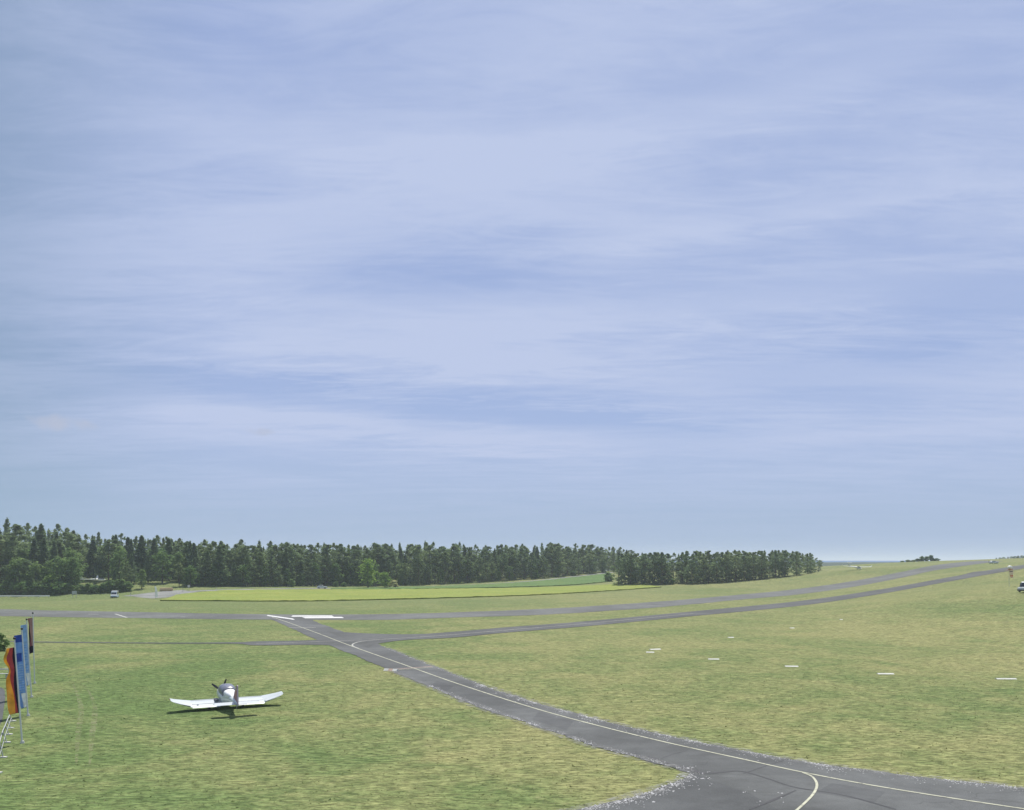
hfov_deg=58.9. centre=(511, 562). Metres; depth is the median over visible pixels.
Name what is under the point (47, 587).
shrub
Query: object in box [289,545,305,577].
pine tree
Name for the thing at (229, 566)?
pine tree
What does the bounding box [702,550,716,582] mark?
pine tree
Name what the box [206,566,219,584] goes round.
broadleaf tree
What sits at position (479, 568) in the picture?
pine tree
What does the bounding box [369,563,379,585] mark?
broadleaf tree
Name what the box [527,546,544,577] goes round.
spruce tree
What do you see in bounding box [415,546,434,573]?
pine tree
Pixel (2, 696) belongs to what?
gravel path
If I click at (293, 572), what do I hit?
pine tree
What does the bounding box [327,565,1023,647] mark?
parallel taxiway
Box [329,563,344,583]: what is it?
broadleaf tree
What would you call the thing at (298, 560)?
pine tree
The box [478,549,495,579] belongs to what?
pine tree
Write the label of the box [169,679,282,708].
light aircraft
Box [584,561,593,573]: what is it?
pine tree
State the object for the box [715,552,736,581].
pine tree
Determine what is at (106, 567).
spruce tree
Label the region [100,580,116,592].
shrub
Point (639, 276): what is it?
sky
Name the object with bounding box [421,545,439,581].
pine tree
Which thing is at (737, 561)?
pine tree
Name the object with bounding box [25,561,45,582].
broadleaf tree
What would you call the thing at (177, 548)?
pine tree
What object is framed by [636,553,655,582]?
pine tree
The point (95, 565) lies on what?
spruce tree
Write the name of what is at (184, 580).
broadleaf tree
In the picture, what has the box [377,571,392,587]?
broadleaf tree
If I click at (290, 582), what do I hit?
shrub
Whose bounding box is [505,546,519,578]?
pine tree
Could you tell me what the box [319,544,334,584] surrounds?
spruce tree
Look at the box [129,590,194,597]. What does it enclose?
parking area
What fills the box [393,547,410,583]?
spruce tree
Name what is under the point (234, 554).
pine tree
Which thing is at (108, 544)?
pine tree
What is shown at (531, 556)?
pine tree
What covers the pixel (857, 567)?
glider
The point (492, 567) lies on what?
pine tree
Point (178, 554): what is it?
broadleaf tree
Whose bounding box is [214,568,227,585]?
broadleaf tree
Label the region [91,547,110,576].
broadleaf tree
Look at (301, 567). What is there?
spruce tree
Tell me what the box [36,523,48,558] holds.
spruce tree
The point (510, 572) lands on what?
broadleaf tree
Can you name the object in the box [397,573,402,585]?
broadleaf tree
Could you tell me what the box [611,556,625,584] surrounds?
pine tree
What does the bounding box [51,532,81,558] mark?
pine tree
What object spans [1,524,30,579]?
pine tree
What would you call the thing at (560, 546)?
pine tree
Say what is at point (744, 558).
pine tree
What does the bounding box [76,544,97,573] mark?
pine tree
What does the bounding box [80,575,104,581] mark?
glider
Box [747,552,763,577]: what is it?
pine tree
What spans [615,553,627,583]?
pine tree
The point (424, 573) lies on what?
pine tree
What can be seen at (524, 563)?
pine tree
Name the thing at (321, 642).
side taxiway
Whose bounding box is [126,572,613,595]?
road
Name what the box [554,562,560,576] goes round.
broadleaf tree
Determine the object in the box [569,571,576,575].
shrub
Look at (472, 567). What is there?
pine tree
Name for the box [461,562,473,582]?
pine tree
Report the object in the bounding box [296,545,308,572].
pine tree
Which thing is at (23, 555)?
broadleaf tree
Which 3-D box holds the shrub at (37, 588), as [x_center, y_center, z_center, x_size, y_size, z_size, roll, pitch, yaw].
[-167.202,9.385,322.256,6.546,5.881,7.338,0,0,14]
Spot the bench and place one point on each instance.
(6, 674)
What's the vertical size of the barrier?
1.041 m
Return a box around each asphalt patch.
[432,681,452,690]
[533,712,572,729]
[817,783,884,801]
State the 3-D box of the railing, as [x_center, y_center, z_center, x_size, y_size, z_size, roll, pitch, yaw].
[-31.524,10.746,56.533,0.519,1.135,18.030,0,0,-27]
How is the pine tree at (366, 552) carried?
on the grass ground
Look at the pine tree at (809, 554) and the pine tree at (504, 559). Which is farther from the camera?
the pine tree at (504, 559)
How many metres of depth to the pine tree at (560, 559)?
506.28 m
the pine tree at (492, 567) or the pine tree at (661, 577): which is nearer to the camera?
the pine tree at (661, 577)
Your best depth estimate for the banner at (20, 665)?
66.71 m
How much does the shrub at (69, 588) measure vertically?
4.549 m
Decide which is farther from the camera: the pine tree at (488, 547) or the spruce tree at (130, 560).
the pine tree at (488, 547)
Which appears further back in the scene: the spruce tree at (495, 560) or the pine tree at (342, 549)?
the spruce tree at (495, 560)
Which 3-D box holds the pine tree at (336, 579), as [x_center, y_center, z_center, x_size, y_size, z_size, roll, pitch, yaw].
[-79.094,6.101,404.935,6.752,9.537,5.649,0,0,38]
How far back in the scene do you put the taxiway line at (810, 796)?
44.10 m
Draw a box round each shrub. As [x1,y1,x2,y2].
[0,580,13,594]
[0,633,10,650]
[6,582,19,594]
[13,581,32,594]
[23,581,36,594]
[31,581,46,594]
[41,583,55,594]
[49,581,66,594]
[59,582,74,593]
[74,584,83,593]
[82,583,93,593]
[88,585,102,593]
[97,583,109,592]
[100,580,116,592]
[113,579,128,591]
[120,581,133,591]
[285,578,295,586]
[388,580,398,586]
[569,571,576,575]
[603,572,614,580]
[667,578,674,583]
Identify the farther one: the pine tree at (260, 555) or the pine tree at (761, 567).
the pine tree at (761, 567)
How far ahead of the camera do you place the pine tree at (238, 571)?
355.35 m
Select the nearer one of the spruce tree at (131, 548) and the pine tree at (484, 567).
the spruce tree at (131, 548)
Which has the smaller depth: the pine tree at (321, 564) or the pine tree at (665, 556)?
the pine tree at (321, 564)
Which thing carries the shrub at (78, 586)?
on the grass ground
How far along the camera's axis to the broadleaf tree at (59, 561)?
326.74 m
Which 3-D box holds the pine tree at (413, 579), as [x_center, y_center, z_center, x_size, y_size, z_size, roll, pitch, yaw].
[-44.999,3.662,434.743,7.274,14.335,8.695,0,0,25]
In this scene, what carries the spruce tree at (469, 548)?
on the grass ground
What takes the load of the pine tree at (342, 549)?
on the grass ground
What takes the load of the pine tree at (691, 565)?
on the grass ground
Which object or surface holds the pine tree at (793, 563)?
on the grass ground
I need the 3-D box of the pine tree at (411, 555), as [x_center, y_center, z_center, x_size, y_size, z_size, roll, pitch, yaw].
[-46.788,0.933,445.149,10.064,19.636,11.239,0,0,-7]
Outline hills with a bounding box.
[519,562,895,570]
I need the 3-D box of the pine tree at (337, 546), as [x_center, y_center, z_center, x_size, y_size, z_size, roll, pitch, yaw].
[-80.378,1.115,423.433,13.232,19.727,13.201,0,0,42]
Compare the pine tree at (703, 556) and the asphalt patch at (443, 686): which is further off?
the pine tree at (703, 556)
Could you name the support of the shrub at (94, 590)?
on the grass ground
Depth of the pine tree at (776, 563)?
418.33 m
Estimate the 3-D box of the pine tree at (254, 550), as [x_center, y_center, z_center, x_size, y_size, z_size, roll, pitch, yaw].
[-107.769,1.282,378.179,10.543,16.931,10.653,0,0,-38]
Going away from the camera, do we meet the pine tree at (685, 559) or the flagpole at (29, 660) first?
the flagpole at (29, 660)
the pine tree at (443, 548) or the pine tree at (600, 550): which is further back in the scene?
the pine tree at (600, 550)
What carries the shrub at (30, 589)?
on the grass ground
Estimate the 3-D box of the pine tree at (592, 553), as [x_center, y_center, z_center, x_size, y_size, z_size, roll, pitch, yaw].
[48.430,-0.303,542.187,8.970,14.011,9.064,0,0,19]
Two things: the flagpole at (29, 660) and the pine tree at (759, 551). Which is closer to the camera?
the flagpole at (29, 660)
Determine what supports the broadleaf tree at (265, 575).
on the grass ground
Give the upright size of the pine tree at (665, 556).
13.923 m
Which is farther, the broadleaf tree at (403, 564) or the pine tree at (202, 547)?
the broadleaf tree at (403, 564)
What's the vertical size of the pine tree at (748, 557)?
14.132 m
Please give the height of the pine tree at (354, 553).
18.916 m
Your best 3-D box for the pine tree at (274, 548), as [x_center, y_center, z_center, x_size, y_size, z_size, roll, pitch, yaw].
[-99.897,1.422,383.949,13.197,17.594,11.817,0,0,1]
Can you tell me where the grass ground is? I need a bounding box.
[0,558,1023,809]
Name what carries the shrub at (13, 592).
on the grass ground
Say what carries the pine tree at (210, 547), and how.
on the grass ground
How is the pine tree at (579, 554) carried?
on the grass ground
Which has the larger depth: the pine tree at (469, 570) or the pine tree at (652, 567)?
the pine tree at (469, 570)
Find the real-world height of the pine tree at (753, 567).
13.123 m
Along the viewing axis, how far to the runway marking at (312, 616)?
188.11 m
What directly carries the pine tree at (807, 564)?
on the grass ground
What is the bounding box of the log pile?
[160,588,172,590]
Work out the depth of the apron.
43.07 m
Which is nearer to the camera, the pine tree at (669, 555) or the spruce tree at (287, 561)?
the spruce tree at (287, 561)
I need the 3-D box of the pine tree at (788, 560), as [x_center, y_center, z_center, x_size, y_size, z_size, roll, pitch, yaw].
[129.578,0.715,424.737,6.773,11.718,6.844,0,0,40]
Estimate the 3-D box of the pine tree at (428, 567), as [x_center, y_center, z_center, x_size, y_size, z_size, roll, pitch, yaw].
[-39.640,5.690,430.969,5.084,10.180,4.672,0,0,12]
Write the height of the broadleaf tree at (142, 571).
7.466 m
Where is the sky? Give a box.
[0,0,1023,562]
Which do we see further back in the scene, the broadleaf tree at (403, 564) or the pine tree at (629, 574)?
the broadleaf tree at (403, 564)
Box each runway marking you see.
[267,615,293,619]
[291,615,333,616]
[303,617,342,617]
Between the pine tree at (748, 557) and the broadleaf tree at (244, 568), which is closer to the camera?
the broadleaf tree at (244, 568)
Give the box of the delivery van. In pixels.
[110,591,118,597]
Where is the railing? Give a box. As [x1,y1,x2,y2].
[0,714,16,772]
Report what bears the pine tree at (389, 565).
on the grass ground
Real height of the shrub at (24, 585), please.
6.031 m
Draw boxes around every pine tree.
[0,535,28,567]
[0,536,13,582]
[0,565,13,581]
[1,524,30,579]
[17,559,34,581]
[29,530,51,547]
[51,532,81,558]
[66,538,89,578]
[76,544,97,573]
[93,539,118,579]
[101,539,123,565]
[119,565,134,581]
[170,562,185,577]
[171,542,187,580]
[173,541,198,566]
[197,542,217,571]
[198,545,224,571]
[200,559,213,585]
[211,541,216,557]
[212,545,232,584]
[226,544,244,578]
[226,552,243,573]
[228,565,239,584]
[236,546,258,570]
[238,554,254,585]
[247,545,267,584]
[250,563,260,586]
[253,551,267,585]
[262,555,283,586]
[263,545,291,575]
[265,545,278,584]
[268,568,278,585]
[274,542,299,567]
[275,569,283,586]
[287,564,298,581]
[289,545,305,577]
[291,551,305,583]
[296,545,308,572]
[303,544,323,585]
[305,562,318,585]
[314,544,336,581]
[316,558,332,585]
[322,567,332,585]
[329,566,342,585]
[330,544,356,584]
[334,546,351,582]
[343,546,364,585]
[348,557,360,583]
[357,549,378,573]
[362,542,382,584]
[370,544,389,584]
[374,543,397,572]
[378,548,399,574]
[381,559,396,584]
[397,563,411,584]
[402,544,420,580]
[407,544,426,575]
[409,546,428,584]
[409,556,425,583]
[412,572,420,583]
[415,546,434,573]
[420,555,432,582]
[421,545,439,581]
[424,564,433,584]
[428,549,448,582]
[431,573,437,583]
[434,546,451,580]
[436,551,453,583]
[447,545,461,582]
[448,543,462,575]
[449,552,466,582]
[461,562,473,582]
[462,558,475,576]
[463,551,476,580]
[473,557,485,581]
[476,546,494,570]
[477,551,490,572]
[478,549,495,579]
[480,564,491,581]
[486,563,497,581]
[487,561,498,576]
[494,544,512,579]
[496,552,508,572]
[501,549,519,573]
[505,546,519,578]
[511,563,519,579]
[516,547,528,578]
[520,562,527,578]
[521,546,530,577]
[524,552,538,575]
[528,565,535,578]
[542,547,554,576]
[545,545,559,576]
[550,547,566,576]
[554,544,566,561]
[559,550,570,568]
[565,548,573,574]
[566,560,575,571]
[568,550,579,567]
[573,553,583,572]
[576,544,591,572]
[583,544,594,560]
[583,548,597,572]
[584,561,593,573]
[587,550,598,562]
[593,547,609,566]
[598,551,606,572]
[609,553,616,569]
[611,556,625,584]
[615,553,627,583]
[617,554,633,581]
[620,555,640,584]
[625,555,641,583]
[630,554,644,583]
[635,555,652,584]
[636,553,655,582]
[647,552,665,584]
[648,554,658,584]
[654,552,671,584]
[660,554,671,582]
[664,553,674,581]
[666,553,679,581]
[672,554,687,579]
[675,552,690,582]
[676,551,696,583]
[682,554,700,583]
[685,551,704,580]
[690,551,708,582]
[694,554,711,583]
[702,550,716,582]
[709,554,723,581]
[710,552,723,582]
[712,552,729,581]
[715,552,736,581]
[725,552,737,579]
[727,549,745,580]
[732,551,745,579]
[734,550,752,579]
[738,552,752,580]
[746,552,759,579]
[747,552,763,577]
[751,550,763,576]
[752,551,770,578]
[759,552,772,578]
[765,553,773,577]
[768,552,781,577]
[769,550,782,576]
[773,550,783,569]
[779,550,791,575]
[779,550,792,576]
[780,552,792,575]
[790,554,802,574]
[791,551,802,575]
[795,553,804,573]
[802,554,812,573]
[804,553,816,572]
[813,558,819,571]
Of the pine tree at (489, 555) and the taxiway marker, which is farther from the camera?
the pine tree at (489, 555)
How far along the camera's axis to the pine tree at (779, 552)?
423.08 m
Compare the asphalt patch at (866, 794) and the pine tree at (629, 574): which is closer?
the asphalt patch at (866, 794)
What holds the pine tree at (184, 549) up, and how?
on the grass ground
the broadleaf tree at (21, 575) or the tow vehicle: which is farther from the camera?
the broadleaf tree at (21, 575)
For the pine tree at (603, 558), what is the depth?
544.05 m
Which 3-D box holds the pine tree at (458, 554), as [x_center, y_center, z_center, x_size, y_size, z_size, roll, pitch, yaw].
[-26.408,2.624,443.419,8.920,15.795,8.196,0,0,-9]
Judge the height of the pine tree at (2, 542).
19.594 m
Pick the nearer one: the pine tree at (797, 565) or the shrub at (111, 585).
the shrub at (111, 585)
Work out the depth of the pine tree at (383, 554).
423.64 m
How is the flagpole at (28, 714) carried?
on the grass ground
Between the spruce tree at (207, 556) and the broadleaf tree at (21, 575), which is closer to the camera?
the broadleaf tree at (21, 575)
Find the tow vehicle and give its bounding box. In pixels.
[1017,582,1023,591]
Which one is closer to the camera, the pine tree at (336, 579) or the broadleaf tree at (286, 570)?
the broadleaf tree at (286, 570)
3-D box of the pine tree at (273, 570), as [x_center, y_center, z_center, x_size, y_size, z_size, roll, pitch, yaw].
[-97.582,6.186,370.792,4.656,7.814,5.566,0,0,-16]
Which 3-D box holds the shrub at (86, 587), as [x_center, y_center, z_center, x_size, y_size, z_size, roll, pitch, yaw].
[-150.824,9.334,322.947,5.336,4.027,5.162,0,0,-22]
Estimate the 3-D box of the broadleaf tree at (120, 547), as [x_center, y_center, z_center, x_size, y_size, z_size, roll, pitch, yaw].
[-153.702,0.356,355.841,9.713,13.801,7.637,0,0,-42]
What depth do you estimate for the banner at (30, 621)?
84.63 m
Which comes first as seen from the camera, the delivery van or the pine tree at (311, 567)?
the delivery van
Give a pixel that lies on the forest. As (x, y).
(6, 525)
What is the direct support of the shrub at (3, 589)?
on the grass ground
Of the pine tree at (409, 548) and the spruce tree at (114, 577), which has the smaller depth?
the spruce tree at (114, 577)
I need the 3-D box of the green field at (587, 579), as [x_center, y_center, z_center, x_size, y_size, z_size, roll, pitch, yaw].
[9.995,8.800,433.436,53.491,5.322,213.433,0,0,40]
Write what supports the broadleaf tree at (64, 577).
on the grass ground
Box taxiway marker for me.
[383,668,398,670]
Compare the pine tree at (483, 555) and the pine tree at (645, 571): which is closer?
the pine tree at (645, 571)
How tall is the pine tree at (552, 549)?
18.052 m
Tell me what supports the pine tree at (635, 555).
on the grass ground
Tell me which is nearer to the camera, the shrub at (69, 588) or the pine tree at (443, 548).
the shrub at (69, 588)
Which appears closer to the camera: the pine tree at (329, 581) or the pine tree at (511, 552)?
the pine tree at (329, 581)
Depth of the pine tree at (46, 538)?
384.33 m
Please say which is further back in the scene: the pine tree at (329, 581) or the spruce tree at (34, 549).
the pine tree at (329, 581)
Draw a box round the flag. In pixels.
[3,647,18,714]
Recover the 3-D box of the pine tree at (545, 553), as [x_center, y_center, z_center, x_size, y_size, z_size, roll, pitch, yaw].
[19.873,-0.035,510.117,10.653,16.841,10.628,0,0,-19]
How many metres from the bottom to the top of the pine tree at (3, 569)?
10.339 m
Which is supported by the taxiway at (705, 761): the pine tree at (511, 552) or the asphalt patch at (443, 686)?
the asphalt patch at (443, 686)
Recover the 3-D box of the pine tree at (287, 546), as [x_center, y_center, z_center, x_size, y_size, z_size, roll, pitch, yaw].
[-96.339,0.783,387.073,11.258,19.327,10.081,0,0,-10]
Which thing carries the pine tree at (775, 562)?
on the grass ground
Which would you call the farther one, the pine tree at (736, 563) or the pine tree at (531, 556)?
the pine tree at (531, 556)
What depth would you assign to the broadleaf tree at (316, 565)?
397.06 m
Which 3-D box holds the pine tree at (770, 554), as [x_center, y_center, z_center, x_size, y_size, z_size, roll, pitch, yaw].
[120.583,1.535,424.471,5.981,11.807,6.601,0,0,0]
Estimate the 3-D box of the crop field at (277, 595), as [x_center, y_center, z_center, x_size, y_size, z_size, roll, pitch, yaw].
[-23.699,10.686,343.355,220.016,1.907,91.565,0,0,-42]
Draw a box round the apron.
[578,773,776,809]
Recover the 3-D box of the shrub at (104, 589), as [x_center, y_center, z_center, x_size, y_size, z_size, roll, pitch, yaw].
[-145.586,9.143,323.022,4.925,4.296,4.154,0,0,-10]
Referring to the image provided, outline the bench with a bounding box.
[0,668,8,678]
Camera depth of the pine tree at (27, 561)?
328.39 m
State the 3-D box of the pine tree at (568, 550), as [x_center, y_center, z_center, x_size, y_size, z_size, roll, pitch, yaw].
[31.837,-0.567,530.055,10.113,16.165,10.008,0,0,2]
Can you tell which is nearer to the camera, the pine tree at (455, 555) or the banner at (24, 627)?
the banner at (24, 627)
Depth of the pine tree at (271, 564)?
372.44 m
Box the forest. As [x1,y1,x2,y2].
[2,517,820,583]
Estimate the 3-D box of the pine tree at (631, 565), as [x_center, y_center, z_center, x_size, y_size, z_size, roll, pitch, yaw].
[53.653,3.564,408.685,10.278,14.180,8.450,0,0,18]
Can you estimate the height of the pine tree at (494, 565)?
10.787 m
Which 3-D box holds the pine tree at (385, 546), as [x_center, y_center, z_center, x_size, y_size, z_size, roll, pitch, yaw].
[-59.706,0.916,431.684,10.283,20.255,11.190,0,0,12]
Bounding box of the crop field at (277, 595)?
[160,584,660,601]
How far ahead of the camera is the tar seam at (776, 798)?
43.03 m
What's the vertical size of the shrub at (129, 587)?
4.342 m
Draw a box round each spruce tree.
[26,538,41,582]
[32,537,55,580]
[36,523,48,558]
[45,540,63,581]
[49,531,63,578]
[81,539,106,578]
[97,547,112,577]
[112,570,116,580]
[121,537,129,577]
[124,539,140,578]
[125,535,153,578]
[125,554,138,582]
[142,554,155,582]
[148,538,161,577]
[158,537,176,580]
[164,542,179,579]
[177,541,191,582]
[187,543,202,581]
[187,558,201,585]
[199,550,218,585]
[206,545,231,585]
[230,562,239,585]
[252,546,268,585]
[276,548,294,585]
[295,562,307,585]
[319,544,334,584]
[356,563,365,585]
[378,549,391,581]
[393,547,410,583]
[401,554,411,584]
[456,546,468,580]
[462,547,475,580]
[486,548,502,580]
[519,553,530,576]
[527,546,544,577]
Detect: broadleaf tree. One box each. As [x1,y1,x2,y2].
[3,557,32,582]
[5,562,23,582]
[7,548,31,581]
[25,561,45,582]
[42,560,55,582]
[42,573,57,589]
[44,556,69,582]
[58,547,88,578]
[62,557,83,587]
[62,560,83,589]
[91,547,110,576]
[108,548,131,579]
[109,546,130,575]
[135,569,146,588]
[150,550,172,582]
[170,551,188,581]
[180,568,192,585]
[183,565,196,586]
[195,573,200,584]
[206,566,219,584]
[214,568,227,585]
[235,565,250,586]
[255,568,269,585]
[281,568,289,585]
[296,572,304,585]
[308,562,321,585]
[316,572,321,585]
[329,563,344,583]
[344,563,358,585]
[357,558,380,587]
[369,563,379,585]
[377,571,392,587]
[395,563,408,584]
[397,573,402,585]
[437,569,445,583]
[456,569,464,581]
[506,566,513,580]
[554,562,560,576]
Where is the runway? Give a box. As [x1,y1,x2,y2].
[0,561,997,619]
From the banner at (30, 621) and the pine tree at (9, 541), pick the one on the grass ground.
the pine tree at (9, 541)
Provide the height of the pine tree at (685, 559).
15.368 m
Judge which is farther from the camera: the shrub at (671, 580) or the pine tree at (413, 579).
the pine tree at (413, 579)
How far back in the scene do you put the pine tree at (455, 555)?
457.37 m
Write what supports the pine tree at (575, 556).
on the grass ground
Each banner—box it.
[14,635,26,708]
[21,625,29,685]
[28,618,32,653]
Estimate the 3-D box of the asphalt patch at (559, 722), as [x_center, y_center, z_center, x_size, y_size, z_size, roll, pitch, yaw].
[2.929,11.260,64.628,2.185,0.001,7.494,0,0,-27]
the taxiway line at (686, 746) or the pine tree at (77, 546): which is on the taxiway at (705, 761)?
the taxiway line at (686, 746)
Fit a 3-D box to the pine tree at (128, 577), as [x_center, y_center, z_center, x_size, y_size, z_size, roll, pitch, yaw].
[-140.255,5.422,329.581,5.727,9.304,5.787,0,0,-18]
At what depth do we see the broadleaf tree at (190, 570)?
343.54 m
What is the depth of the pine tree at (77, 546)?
353.42 m
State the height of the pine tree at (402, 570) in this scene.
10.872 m
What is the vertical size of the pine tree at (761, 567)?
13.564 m
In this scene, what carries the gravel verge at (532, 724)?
on the taxiway at (705, 761)
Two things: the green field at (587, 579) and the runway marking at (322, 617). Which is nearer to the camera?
the runway marking at (322, 617)
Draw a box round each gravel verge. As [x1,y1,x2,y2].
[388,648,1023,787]
[407,679,674,766]
[579,773,689,807]
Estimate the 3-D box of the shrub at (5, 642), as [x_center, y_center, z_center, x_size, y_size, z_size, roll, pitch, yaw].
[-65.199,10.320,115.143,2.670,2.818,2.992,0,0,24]
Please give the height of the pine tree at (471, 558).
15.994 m
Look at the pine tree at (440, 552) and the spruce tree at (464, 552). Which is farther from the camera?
the spruce tree at (464, 552)
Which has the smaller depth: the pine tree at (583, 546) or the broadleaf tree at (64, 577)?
the broadleaf tree at (64, 577)
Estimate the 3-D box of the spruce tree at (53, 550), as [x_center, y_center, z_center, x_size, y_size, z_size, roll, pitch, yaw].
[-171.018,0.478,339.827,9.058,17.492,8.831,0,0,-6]
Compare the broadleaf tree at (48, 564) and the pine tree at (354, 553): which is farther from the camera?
the pine tree at (354, 553)
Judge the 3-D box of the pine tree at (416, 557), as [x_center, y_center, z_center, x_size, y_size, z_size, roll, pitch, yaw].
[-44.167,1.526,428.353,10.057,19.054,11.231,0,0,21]
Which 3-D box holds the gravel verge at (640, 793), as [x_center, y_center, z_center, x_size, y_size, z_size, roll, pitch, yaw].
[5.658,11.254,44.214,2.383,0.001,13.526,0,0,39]
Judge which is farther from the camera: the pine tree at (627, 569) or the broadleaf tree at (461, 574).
the broadleaf tree at (461, 574)
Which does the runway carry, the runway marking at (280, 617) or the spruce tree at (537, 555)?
the runway marking at (280, 617)
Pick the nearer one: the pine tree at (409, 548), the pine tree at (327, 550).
the pine tree at (327, 550)
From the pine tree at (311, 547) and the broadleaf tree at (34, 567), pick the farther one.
the pine tree at (311, 547)
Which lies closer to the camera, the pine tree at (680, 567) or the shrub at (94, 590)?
the shrub at (94, 590)
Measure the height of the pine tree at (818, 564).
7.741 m
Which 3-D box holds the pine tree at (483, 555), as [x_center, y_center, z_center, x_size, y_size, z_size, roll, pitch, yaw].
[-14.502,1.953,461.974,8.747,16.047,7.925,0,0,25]
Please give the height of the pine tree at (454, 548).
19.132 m
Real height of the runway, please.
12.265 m
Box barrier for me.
[0,595,49,597]
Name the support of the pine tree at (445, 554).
on the grass ground
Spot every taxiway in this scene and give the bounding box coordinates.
[10,639,353,645]
[270,618,1023,809]
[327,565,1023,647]
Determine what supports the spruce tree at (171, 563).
on the grass ground
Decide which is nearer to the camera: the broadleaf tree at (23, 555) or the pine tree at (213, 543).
the broadleaf tree at (23, 555)
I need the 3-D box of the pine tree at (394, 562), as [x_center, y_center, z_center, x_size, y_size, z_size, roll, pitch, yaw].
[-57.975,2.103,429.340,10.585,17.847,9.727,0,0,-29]
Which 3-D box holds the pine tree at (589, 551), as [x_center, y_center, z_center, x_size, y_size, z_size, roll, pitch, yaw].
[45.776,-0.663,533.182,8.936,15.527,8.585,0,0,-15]
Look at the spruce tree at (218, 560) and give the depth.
352.57 m
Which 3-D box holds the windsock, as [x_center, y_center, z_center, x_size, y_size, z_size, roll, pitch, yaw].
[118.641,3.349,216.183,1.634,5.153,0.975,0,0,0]
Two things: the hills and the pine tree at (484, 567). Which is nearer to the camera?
the pine tree at (484, 567)
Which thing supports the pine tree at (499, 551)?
on the grass ground
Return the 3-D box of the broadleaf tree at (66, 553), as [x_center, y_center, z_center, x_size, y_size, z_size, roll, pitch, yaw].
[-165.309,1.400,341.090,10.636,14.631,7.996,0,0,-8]
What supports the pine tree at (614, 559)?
on the grass ground
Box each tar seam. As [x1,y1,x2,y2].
[648,756,894,808]
[750,790,795,808]
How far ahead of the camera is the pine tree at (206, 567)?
348.75 m
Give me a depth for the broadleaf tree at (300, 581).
388.77 m
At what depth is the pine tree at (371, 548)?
429.43 m
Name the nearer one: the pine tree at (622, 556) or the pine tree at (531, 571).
the pine tree at (622, 556)
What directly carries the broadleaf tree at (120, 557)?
on the grass ground
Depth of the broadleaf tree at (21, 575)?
326.42 m
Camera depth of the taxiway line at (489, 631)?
147.39 m
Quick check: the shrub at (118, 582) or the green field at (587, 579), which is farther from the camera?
the green field at (587, 579)
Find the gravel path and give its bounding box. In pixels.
[0,687,4,723]
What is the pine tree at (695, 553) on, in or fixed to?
on the grass ground
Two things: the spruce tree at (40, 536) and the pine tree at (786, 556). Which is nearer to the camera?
the spruce tree at (40, 536)
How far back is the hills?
1114.97 m
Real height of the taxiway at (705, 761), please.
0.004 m
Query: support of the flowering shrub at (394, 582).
on the grass ground
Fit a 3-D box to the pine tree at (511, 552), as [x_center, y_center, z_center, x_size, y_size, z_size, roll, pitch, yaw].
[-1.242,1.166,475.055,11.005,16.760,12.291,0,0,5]
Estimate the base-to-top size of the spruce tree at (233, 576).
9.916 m
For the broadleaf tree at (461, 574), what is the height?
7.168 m
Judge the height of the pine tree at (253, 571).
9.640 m
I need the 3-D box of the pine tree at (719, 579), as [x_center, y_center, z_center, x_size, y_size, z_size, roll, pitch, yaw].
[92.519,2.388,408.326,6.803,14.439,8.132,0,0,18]
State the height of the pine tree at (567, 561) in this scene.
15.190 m
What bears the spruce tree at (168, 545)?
on the grass ground
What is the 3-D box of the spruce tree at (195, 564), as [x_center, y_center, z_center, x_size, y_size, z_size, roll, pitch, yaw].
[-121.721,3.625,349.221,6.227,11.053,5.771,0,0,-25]
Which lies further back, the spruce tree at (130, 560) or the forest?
the forest
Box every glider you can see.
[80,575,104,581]
[842,562,871,568]
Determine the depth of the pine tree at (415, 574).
427.48 m
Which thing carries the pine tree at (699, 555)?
on the grass ground
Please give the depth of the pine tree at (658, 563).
414.31 m
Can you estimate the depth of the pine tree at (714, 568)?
419.38 m
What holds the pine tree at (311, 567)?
on the grass ground
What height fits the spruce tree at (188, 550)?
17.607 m
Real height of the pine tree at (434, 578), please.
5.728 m
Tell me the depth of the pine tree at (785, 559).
413.93 m
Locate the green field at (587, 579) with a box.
[331,574,611,588]
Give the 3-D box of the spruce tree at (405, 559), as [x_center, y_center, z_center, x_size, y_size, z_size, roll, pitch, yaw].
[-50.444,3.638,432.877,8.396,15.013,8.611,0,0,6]
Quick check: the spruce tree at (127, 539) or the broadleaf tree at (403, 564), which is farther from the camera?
the broadleaf tree at (403, 564)
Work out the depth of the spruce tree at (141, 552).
359.58 m
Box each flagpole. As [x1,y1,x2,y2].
[13,637,24,743]
[21,628,29,715]
[26,618,32,696]
[31,612,35,683]
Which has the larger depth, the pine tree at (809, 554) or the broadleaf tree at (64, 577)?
the pine tree at (809, 554)
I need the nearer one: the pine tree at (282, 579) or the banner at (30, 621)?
the banner at (30, 621)
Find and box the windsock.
[1008,566,1012,577]
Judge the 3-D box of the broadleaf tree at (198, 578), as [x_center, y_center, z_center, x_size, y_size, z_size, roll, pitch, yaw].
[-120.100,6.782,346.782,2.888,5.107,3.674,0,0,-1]
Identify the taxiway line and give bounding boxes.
[273,617,1023,808]
[352,614,683,647]
[796,772,817,809]
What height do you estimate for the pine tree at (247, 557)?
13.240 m
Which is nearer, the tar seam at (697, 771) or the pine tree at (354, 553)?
the tar seam at (697, 771)
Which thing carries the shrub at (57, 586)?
on the grass ground

